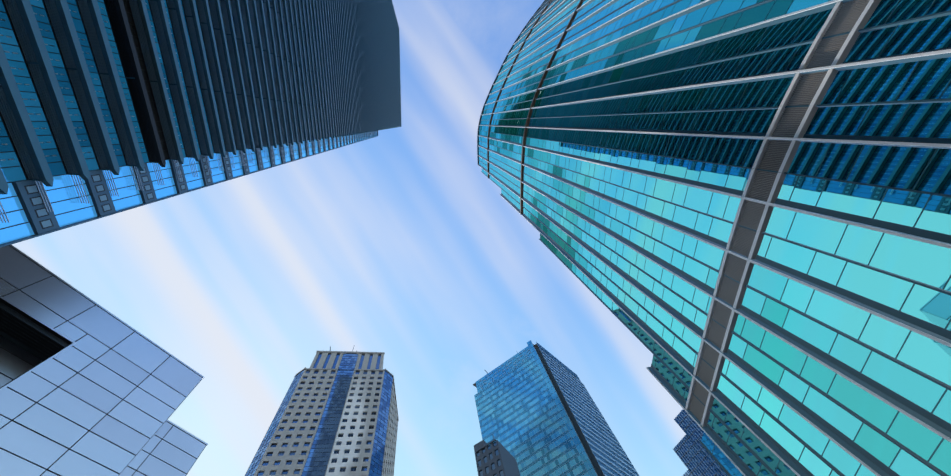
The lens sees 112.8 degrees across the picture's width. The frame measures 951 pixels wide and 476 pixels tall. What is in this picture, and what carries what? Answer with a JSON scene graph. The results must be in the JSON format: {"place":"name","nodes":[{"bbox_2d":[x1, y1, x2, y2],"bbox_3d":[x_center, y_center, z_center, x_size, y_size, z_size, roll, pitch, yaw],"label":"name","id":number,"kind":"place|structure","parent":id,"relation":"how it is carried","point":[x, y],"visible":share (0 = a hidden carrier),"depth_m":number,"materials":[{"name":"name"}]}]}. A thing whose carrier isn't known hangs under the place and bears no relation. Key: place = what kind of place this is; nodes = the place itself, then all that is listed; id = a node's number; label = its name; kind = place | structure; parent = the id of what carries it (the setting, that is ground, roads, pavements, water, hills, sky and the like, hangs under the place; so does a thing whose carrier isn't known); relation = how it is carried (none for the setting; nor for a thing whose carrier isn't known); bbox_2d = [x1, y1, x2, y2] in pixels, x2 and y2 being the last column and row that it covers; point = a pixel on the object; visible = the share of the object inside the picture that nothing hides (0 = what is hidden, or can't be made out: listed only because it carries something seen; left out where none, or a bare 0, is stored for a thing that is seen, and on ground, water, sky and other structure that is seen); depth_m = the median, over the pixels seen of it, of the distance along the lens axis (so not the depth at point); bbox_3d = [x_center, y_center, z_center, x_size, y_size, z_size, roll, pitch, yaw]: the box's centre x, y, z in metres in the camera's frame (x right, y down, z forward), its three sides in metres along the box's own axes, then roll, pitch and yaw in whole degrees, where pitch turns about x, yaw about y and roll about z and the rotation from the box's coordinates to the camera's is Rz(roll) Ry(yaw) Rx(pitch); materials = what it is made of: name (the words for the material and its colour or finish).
{"place":"outdoors","nodes":[
{"label":"outdoors","id":0,"kind":"place"},
{"bbox_2d":[11,0,687,475],"label":"sky","id":1,"kind":"structure","parent":0,"point":[396,242],"materials":[{"name":"blue"}]},
{"bbox_2d":[673,409,727,475],"bbox_3d":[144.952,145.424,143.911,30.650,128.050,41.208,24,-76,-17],"label":"tower","id":2,"kind":"structure","parent":0,"point":[694,456],"depth_m":182.08,"materials":[{"name":"blue glass"}]},
{"bbox_2d":[477,0,950,475],"bbox_3d":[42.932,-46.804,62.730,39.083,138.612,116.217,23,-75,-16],"label":"tower","id":3,"kind":"structure","parent":0,"point":[736,214],"depth_m":22.15,"materials":[{"name":"teal glass"}]},
{"label":"ground","id":4,"kind":"structure","parent":0,"visible":0},
{"bbox_2d":[0,245,207,475],"bbox_3d":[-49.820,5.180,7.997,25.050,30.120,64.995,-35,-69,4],"label":"building","id":5,"kind":"structure","parent":4,"relation":"on","point":[89,386],"depth_m":24.01,"materials":[{"name":"glass"}]},
{"bbox_2d":[0,0,400,247],"bbox_3d":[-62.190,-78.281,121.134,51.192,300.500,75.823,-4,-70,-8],"label":"tower","id":6,"kind":"structure","parent":4,"relation":"on","point":[109,107],"depth_m":24.55,"materials":[{"name":"blue glass"}]},
{"bbox_2d":[245,346,398,475],"bbox_3d":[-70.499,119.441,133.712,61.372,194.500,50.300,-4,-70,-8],"label":"tower","id":7,"kind":"structure","parent":4,"relation":"on","point":[336,414],"depth_m":156.08,"materials":[{"name":"concrete"}]},
{"bbox_2d":[474,434,519,475],"bbox_3d":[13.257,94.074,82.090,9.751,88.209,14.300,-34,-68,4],"label":"tower","id":8,"kind":"structure","parent":4,"relation":"on","point":[496,458],"depth_m":111.26,"materials":[{"name":"grey concrete"}]},
{"bbox_2d":[473,340,638,475],"bbox_3d":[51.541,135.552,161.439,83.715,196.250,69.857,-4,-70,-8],"label":"tower","id":9,"kind":"structure","parent":4,"relation":"on","point":[539,413],"depth_m":183.78,"materials":[{"name":"blue glass"}]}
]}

